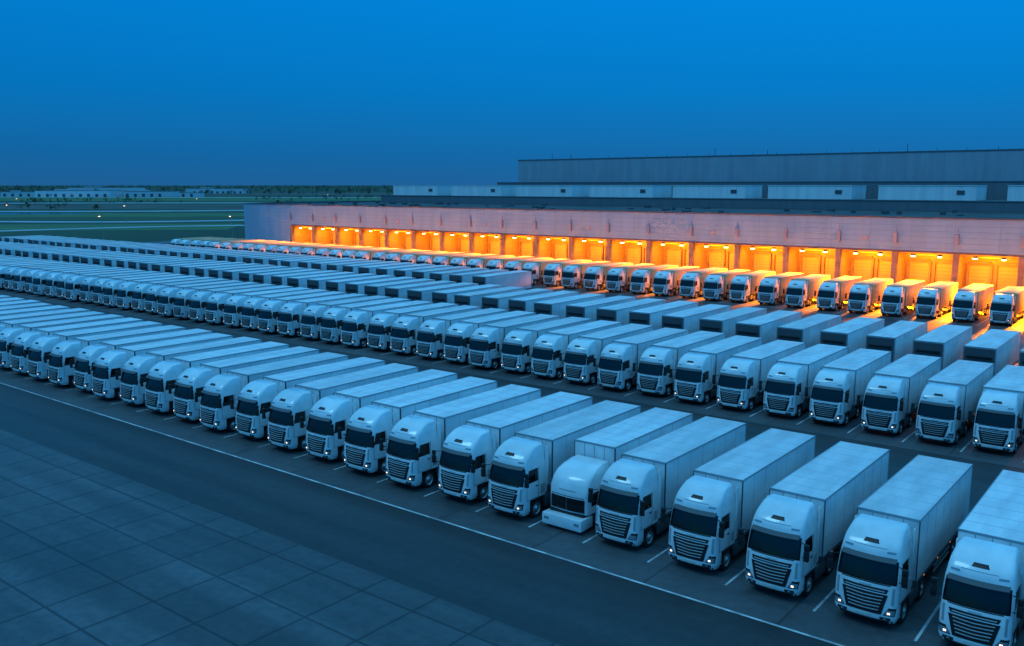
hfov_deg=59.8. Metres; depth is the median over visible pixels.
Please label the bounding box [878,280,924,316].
semi truck
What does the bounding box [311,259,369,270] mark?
semi trailer
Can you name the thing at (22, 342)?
semi truck
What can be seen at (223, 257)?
semi trailer
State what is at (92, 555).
concrete pavement
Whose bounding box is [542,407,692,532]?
box truck
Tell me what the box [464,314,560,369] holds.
semi truck
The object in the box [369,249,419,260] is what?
semi truck
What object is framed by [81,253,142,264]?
semi trailer
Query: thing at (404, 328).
semi truck
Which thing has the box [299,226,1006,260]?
dock lamps
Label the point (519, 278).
semi trailer
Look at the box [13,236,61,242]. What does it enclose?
semi trailer
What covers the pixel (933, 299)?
semi truck
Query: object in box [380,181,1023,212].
roof step
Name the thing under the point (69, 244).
semi trailer
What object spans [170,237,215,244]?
semi truck
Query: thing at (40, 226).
farm field
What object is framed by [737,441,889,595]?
semi truck
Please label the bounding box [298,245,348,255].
semi truck
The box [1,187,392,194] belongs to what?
distant trees
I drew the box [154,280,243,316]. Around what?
semi truck
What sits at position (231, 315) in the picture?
semi truck
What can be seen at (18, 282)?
semi truck
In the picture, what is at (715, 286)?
semi truck
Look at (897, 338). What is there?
semi trailer
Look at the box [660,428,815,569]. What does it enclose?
semi truck
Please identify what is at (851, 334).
semi trailer
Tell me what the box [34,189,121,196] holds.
distant warehouse
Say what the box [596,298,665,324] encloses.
semi trailer
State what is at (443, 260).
semi truck
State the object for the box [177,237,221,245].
semi truck
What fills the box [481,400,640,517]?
semi truck
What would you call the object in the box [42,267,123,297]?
semi truck
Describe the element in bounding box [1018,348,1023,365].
semi trailer
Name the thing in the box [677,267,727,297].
semi truck
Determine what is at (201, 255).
semi trailer
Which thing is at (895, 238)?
wall boxes
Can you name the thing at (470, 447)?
semi truck
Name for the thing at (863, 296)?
semi truck
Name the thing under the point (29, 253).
semi trailer
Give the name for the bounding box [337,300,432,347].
semi truck
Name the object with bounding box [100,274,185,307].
semi truck
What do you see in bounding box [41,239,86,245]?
semi trailer
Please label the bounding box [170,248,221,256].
semi trailer
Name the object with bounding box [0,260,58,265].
semi truck
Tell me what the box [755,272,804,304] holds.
semi truck
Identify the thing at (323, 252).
semi truck
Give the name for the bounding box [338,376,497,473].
semi truck
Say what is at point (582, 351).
semi truck
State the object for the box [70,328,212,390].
semi truck
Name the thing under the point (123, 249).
semi trailer
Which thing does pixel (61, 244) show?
semi trailer
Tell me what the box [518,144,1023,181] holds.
hall
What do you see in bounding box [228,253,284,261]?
semi trailer
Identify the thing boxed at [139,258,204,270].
semi trailer
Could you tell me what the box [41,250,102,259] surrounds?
semi trailer
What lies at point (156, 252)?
semi trailer
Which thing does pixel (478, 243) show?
pillars
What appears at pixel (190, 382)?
semi truck
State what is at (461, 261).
semi truck
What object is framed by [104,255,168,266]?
semi trailer
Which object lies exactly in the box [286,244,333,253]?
semi truck
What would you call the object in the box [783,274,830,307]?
semi truck
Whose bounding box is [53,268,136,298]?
semi truck
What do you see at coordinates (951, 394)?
semi truck
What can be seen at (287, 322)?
semi truck
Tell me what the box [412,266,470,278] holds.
semi trailer
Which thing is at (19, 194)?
distant warehouse
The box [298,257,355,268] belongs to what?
semi trailer
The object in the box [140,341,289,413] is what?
semi truck
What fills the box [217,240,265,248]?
semi truck
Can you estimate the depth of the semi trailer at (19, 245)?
196.91 m
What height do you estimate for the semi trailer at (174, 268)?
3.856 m
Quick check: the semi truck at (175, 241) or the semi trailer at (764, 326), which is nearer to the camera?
the semi trailer at (764, 326)
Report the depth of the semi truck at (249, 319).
104.85 m
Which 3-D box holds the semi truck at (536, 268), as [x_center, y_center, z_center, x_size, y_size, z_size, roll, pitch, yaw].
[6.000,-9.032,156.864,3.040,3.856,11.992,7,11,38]
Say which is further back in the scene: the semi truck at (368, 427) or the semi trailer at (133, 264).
the semi trailer at (133, 264)
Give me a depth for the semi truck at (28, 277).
140.14 m
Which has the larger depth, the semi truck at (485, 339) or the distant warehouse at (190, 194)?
the distant warehouse at (190, 194)
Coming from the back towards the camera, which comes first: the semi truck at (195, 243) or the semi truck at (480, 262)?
the semi truck at (195, 243)
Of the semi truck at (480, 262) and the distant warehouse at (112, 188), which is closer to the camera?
the semi truck at (480, 262)
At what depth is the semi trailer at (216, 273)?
141.51 m
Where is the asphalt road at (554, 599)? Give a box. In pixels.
[0,287,1023,645]
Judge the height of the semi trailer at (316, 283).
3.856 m
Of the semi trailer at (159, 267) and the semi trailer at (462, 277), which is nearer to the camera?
the semi trailer at (462, 277)
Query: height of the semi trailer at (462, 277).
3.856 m
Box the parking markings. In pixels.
[0,285,1023,645]
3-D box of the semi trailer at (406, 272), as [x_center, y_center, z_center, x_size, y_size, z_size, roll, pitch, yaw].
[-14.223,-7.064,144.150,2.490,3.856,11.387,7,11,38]
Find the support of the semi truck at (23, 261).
on the parking pavement at (828, 619)
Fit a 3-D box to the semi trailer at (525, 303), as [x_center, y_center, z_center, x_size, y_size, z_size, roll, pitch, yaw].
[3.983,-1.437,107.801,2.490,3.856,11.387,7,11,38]
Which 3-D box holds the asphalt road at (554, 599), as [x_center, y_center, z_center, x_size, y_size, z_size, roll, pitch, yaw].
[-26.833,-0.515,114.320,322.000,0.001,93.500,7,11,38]
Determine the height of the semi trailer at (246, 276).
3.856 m
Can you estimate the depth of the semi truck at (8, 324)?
88.90 m
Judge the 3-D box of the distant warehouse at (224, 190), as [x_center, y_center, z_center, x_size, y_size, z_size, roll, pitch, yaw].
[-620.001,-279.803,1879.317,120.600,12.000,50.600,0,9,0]
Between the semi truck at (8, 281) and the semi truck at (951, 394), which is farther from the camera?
the semi truck at (8, 281)
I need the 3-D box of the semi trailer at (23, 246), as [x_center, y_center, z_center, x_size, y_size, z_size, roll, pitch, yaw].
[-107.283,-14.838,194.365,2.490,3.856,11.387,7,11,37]
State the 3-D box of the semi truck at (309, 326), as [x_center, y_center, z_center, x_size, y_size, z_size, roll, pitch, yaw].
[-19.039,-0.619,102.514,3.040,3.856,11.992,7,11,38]
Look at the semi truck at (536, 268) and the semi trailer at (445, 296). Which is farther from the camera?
the semi truck at (536, 268)
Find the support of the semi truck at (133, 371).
on the parking pavement at (828, 619)
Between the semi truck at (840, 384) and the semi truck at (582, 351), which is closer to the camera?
the semi truck at (840, 384)
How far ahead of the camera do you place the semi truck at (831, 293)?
121.90 m
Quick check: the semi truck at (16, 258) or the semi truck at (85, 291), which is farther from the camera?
the semi truck at (16, 258)
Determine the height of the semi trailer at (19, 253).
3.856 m
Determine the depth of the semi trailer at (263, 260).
162.45 m
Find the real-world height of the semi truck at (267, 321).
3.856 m
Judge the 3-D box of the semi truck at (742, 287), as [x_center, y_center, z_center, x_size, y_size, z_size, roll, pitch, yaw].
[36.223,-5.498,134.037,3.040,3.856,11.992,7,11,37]
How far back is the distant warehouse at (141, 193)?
1316.42 m
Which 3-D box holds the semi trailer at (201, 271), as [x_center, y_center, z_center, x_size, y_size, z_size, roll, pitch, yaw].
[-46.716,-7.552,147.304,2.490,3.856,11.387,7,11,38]
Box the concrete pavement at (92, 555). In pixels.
[0,429,561,645]
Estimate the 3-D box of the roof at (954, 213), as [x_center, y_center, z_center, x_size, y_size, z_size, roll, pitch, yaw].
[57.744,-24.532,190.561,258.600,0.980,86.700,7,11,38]
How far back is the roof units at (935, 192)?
202.51 m
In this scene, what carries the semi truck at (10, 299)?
on the parking pavement at (828, 619)
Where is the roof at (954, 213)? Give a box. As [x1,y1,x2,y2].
[278,202,1023,218]
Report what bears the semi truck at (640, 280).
on the parking pavement at (828, 619)
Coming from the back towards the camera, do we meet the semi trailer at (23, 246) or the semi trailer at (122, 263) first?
the semi trailer at (23, 246)
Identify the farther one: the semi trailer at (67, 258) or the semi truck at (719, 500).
the semi trailer at (67, 258)
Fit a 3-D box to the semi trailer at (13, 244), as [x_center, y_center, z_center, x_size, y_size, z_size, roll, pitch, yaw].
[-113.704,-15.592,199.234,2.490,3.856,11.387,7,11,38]
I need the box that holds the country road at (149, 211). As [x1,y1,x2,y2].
[0,197,377,231]
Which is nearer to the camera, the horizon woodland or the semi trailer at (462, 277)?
the semi trailer at (462, 277)
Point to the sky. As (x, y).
(93, 92)
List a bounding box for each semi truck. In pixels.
[0,256,22,258]
[0,257,31,259]
[0,258,40,261]
[0,259,48,263]
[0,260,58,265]
[0,261,68,289]
[0,295,11,298]
[0,297,25,302]
[0,300,41,306]
[0,303,52,310]
[0,305,69,315]
[0,308,90,323]
[0,311,105,331]
[0,314,124,367]
[1,262,80,289]
[7,317,143,372]
[10,264,90,292]
[22,265,102,292]
[24,321,162,378]
[30,266,110,295]
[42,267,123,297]
[44,325,185,386]
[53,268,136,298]
[62,270,145,301]
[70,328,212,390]
[77,271,161,303]
[87,333,233,399]
[90,272,174,303]
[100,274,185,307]
[114,275,199,309]
[115,336,261,404]
[129,277,215,310]
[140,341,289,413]
[142,278,229,312]
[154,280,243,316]
[168,346,319,419]
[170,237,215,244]
[170,282,259,319]
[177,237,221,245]
[186,284,275,322]
[188,238,235,246]
[194,352,348,431]
[198,238,243,247]
[202,285,293,324]
[209,239,251,247]
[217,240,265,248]
[220,287,311,327]
[230,240,276,249]
[230,357,385,439]
[238,289,329,329]
[240,241,287,250]
[251,242,300,251]
[254,291,346,333]
[262,363,418,450]
[263,243,312,252]
[274,243,323,253]
[274,293,367,336]
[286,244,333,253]
[297,295,391,340]
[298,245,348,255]
[300,369,457,461]
[313,246,363,256]
[317,298,410,343]
[326,246,376,257]
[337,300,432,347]
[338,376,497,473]
[339,247,389,257]
[352,248,402,259]
[364,302,458,350]
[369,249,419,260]
[379,384,540,487]
[382,250,431,261]
[386,305,481,354]
[397,251,448,262]
[412,308,508,359]
[413,252,464,263]
[429,253,481,264]
[432,391,592,500]
[440,310,535,363]
[447,254,497,266]
[463,255,514,267]
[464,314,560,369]
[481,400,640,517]
[483,256,534,269]
[497,317,592,373]
[501,257,553,270]
[519,258,570,284]
[527,320,622,378]
[541,259,591,286]
[559,261,611,288]
[559,323,653,384]
[581,262,632,290]
[588,416,746,546]
[593,327,688,390]
[604,263,654,291]
[628,265,678,293]
[632,330,725,396]
[650,266,700,295]
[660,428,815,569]
[669,335,762,403]
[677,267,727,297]
[700,269,750,300]
[712,340,805,410]
[727,270,775,302]
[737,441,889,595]
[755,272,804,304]
[759,344,847,417]
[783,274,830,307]
[805,348,891,425]
[814,276,861,310]
[826,454,972,623]
[845,278,893,313]
[856,354,941,434]
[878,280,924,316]
[911,359,993,444]
[913,281,958,318]
[930,469,1023,645]
[949,284,993,321]
[968,364,1023,453]
[987,286,1023,325]
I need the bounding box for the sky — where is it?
[0,0,1023,185]
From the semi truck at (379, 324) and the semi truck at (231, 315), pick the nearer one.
the semi truck at (379, 324)
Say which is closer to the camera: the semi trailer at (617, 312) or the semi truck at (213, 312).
the semi trailer at (617, 312)
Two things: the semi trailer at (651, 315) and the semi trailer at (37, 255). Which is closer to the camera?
the semi trailer at (651, 315)
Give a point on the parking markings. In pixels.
(540, 521)
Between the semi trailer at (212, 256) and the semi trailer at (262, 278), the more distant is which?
the semi trailer at (212, 256)
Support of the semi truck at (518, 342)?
on the parking pavement at (828, 619)
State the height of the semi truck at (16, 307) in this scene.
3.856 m
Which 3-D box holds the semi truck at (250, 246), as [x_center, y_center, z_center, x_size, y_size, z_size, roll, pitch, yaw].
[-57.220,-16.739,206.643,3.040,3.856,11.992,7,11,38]
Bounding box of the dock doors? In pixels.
[306,227,1018,291]
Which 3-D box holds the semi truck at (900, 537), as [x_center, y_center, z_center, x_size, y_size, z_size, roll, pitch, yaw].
[17.333,9.221,38.954,3.040,3.856,11.992,7,11,38]
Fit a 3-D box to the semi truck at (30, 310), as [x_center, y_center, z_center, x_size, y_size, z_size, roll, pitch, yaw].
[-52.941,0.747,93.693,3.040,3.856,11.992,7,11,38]
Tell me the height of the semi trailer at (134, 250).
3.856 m
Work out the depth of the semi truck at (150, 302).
118.09 m
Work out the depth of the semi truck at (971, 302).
111.72 m
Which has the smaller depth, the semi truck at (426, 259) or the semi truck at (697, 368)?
the semi truck at (697, 368)
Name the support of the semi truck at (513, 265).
on the parking pavement at (828, 619)
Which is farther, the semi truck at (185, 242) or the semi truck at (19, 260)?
the semi truck at (185, 242)
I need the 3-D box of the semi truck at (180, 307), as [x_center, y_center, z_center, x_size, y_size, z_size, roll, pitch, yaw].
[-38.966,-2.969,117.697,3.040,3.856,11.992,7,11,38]
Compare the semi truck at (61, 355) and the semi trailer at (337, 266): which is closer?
the semi truck at (61, 355)
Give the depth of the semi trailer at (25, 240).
222.33 m
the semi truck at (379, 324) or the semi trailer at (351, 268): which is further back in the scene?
the semi trailer at (351, 268)
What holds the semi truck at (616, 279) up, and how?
on the parking pavement at (828, 619)
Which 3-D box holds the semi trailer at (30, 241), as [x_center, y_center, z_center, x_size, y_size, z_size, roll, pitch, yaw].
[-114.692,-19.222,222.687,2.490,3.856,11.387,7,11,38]
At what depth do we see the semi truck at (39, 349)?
78.25 m
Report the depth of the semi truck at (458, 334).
85.32 m
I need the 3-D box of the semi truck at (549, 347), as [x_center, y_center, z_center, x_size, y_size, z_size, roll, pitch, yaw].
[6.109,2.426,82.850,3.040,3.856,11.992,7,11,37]
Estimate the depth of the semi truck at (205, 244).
213.21 m
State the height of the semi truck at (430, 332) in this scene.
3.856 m
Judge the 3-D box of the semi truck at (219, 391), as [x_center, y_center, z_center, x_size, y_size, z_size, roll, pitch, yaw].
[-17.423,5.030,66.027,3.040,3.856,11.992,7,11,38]
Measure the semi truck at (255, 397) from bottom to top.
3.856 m
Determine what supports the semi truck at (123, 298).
on the parking pavement at (828, 619)
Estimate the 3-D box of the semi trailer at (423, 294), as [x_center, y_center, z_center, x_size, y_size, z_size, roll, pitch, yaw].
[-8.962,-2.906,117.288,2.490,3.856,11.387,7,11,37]
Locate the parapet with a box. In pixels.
[243,201,1023,256]
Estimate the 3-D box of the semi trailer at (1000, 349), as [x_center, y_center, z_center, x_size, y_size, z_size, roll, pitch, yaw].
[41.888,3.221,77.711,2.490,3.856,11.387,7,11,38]
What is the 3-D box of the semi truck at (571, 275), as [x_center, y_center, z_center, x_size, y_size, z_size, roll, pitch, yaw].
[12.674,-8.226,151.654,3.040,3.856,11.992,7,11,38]
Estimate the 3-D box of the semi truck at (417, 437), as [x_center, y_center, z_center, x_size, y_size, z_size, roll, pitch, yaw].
[-2.755,6.804,54.570,3.040,3.856,11.992,7,11,38]
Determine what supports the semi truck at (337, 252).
on the parking pavement at (828, 619)
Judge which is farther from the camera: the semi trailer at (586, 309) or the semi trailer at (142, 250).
the semi trailer at (142, 250)
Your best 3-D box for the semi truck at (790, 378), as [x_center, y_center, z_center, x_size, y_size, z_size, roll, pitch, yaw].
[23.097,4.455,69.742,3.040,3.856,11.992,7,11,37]
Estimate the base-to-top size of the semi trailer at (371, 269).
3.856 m
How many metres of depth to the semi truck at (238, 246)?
205.43 m
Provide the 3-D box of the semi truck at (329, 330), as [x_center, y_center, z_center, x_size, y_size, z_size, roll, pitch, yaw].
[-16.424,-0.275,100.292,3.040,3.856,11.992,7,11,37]
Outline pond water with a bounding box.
[0,213,80,214]
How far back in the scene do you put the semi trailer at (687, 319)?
91.75 m
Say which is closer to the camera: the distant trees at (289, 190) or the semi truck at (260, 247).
the semi truck at (260, 247)
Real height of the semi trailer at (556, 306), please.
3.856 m
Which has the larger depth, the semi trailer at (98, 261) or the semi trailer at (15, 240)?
the semi trailer at (15, 240)
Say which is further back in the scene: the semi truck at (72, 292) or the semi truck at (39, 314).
the semi truck at (72, 292)
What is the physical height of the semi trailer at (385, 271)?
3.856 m
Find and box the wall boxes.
[289,210,1023,247]
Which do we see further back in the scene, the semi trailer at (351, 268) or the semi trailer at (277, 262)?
the semi trailer at (277, 262)
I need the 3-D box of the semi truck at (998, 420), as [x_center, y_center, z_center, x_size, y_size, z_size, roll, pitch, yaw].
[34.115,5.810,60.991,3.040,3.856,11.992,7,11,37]
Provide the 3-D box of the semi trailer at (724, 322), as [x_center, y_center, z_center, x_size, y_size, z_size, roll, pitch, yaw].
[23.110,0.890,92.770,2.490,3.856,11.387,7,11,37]
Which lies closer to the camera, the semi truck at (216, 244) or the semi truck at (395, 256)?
the semi truck at (395, 256)
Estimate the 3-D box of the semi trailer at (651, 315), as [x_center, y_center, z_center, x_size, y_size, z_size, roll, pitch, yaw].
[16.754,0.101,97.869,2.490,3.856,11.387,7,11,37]
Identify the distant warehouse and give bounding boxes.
[0,191,34,196]
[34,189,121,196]
[67,187,144,192]
[123,190,179,196]
[179,191,204,196]
[185,188,249,192]
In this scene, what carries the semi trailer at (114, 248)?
on the parking pavement at (828, 619)
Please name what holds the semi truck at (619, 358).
on the parking pavement at (828, 619)
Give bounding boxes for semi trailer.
[0,235,44,241]
[0,243,28,245]
[0,244,40,246]
[0,245,48,247]
[0,245,54,254]
[4,236,50,241]
[5,246,60,255]
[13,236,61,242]
[15,247,74,256]
[18,237,67,242]
[22,248,82,257]
[28,237,75,243]
[33,238,83,244]
[33,249,93,258]
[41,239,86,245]
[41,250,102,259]
[50,239,100,245]
[52,250,113,261]
[57,240,106,246]
[62,251,122,262]
[65,240,113,246]
[72,252,132,262]
[75,241,126,247]
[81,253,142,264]
[82,242,132,248]
[90,242,139,249]
[92,254,155,265]
[101,243,153,250]
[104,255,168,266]
[110,244,162,250]
[116,256,180,267]
[120,244,170,251]
[127,245,179,252]
[128,257,192,269]
[138,246,192,253]
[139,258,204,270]
[147,247,201,255]
[151,260,217,272]
[160,247,213,255]
[164,261,231,273]
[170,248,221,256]
[180,262,246,275]
[181,249,234,257]
[193,250,248,258]
[195,263,262,276]
[205,251,260,259]
[208,264,276,278]
[217,252,272,260]
[222,266,290,280]
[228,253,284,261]
[239,267,307,281]
[243,253,299,263]
[253,269,321,283]
[254,254,310,264]
[268,255,325,265]
[271,270,340,285]
[281,257,338,267]
[287,272,356,287]
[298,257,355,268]
[307,273,377,289]
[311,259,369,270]
[326,260,384,271]
[326,275,395,291]
[342,261,400,273]
[345,277,415,293]
[358,262,416,273]
[364,278,434,295]
[376,263,434,275]
[385,280,456,298]
[394,265,452,276]
[407,282,478,301]
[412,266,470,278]
[430,267,488,280]
[432,284,503,303]
[449,269,508,282]
[454,286,525,306]
[472,270,531,289]
[482,288,552,309]
[508,290,579,311]
[534,293,605,318]
[566,295,636,320]
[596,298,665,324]
[629,301,697,329]
[662,304,730,333]
[699,307,766,337]
[735,310,801,343]
[776,313,841,347]
[820,317,884,352]
[865,320,927,362]
[912,324,972,369]
[962,329,1020,376]
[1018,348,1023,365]
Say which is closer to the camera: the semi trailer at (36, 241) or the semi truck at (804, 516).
the semi truck at (804, 516)
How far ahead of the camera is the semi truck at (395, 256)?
173.92 m
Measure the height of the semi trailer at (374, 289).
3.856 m
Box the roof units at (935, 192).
[393,185,1023,200]
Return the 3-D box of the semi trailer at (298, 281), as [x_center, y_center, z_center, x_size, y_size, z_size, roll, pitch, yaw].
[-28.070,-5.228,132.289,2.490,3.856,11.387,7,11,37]
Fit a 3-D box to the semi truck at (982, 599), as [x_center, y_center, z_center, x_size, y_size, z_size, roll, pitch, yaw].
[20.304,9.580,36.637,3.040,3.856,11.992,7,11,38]
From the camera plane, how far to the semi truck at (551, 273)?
150.73 m
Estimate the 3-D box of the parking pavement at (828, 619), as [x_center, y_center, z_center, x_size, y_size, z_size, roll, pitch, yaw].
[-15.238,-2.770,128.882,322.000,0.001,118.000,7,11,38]
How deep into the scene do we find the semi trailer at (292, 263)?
157.43 m
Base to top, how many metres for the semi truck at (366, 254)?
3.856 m
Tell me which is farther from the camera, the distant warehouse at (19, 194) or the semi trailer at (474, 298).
the distant warehouse at (19, 194)
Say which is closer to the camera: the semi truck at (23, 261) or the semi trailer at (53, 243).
the semi truck at (23, 261)
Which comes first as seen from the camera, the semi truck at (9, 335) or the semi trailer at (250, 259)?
the semi truck at (9, 335)
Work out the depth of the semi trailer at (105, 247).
196.84 m
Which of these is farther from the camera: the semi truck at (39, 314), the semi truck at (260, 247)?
the semi truck at (260, 247)
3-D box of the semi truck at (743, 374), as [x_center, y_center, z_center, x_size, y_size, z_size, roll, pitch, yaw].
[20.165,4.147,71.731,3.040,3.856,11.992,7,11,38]
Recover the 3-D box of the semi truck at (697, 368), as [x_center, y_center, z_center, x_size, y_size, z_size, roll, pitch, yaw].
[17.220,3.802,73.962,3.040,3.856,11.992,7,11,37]
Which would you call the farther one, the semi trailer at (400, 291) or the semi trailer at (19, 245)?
the semi trailer at (19, 245)
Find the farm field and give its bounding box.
[0,193,392,229]
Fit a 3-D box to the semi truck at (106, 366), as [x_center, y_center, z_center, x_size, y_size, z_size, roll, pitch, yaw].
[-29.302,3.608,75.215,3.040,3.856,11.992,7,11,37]
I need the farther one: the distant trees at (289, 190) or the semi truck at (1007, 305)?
the distant trees at (289, 190)
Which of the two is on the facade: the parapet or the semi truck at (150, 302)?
the parapet
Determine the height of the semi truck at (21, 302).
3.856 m
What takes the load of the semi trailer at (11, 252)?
on the parking pavement at (828, 619)
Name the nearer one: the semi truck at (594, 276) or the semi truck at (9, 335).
the semi truck at (9, 335)
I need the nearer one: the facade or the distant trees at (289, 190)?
the facade
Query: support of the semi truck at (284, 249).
on the parking pavement at (828, 619)
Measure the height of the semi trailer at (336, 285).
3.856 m
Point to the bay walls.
(993, 260)
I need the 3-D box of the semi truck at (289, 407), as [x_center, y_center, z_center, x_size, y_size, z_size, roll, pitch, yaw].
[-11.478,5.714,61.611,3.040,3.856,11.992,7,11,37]
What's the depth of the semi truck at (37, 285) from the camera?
137.32 m
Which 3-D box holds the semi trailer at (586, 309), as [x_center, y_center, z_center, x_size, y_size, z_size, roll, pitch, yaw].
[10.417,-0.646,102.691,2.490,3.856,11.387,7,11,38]
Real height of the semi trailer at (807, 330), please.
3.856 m
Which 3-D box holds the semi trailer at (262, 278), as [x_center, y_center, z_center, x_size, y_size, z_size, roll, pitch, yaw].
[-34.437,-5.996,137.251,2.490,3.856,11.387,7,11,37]
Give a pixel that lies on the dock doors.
(977, 272)
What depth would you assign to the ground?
474.13 m
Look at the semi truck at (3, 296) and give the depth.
106.50 m
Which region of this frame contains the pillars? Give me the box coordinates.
[290,225,1023,288]
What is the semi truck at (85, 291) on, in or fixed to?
on the parking pavement at (828, 619)
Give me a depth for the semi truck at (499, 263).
158.84 m
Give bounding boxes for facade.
[244,201,1023,254]
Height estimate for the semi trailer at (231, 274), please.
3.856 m
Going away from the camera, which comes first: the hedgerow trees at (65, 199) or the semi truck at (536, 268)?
the semi truck at (536, 268)
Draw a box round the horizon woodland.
[0,184,457,189]
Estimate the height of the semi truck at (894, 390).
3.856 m
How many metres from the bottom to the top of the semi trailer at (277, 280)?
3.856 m
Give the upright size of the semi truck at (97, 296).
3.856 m
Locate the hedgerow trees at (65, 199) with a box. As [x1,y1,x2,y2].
[3,194,389,209]
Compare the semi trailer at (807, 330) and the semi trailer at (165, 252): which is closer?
the semi trailer at (807, 330)
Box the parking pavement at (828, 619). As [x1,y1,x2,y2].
[0,241,1023,645]
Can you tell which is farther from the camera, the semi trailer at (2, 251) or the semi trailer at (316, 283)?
the semi trailer at (2, 251)
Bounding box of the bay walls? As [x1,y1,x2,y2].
[309,226,1018,296]
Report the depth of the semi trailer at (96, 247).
198.76 m
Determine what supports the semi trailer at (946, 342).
on the parking pavement at (828, 619)
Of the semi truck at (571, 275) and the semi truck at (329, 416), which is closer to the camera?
the semi truck at (329, 416)
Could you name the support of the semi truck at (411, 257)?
on the parking pavement at (828, 619)
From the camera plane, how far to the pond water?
539.56 m
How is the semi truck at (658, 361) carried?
on the parking pavement at (828, 619)
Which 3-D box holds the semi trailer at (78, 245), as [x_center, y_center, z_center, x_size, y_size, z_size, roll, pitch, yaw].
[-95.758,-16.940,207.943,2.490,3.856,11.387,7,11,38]
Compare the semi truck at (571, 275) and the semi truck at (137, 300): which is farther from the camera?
the semi truck at (571, 275)
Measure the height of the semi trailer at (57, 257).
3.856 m
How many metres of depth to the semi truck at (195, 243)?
215.77 m
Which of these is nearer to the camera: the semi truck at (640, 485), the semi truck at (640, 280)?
the semi truck at (640, 485)
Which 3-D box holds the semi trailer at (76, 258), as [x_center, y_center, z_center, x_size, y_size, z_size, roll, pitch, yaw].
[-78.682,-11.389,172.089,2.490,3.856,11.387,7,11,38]
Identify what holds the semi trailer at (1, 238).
on the parking pavement at (828, 619)
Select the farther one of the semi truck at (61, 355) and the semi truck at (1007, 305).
the semi truck at (1007, 305)
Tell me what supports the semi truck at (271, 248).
on the parking pavement at (828, 619)
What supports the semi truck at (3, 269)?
on the parking pavement at (828, 619)
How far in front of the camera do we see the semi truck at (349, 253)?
181.69 m
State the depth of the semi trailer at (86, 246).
203.20 m
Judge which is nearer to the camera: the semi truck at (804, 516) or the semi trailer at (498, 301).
the semi truck at (804, 516)
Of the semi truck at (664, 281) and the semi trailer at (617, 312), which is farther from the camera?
the semi truck at (664, 281)
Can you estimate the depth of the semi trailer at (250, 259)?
166.25 m
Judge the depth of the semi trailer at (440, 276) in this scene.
135.78 m
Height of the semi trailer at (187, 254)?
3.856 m
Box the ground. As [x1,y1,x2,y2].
[0,185,392,241]
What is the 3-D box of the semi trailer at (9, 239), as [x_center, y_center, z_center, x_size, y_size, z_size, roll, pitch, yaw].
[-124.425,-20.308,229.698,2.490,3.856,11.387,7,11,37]
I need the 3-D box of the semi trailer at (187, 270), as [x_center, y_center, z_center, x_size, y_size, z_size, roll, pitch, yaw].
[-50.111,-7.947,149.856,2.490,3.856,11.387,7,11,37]
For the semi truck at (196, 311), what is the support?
on the parking pavement at (828, 619)
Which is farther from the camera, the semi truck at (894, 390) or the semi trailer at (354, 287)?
the semi trailer at (354, 287)
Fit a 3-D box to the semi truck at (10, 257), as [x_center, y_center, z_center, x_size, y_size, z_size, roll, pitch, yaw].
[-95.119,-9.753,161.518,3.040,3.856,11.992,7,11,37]

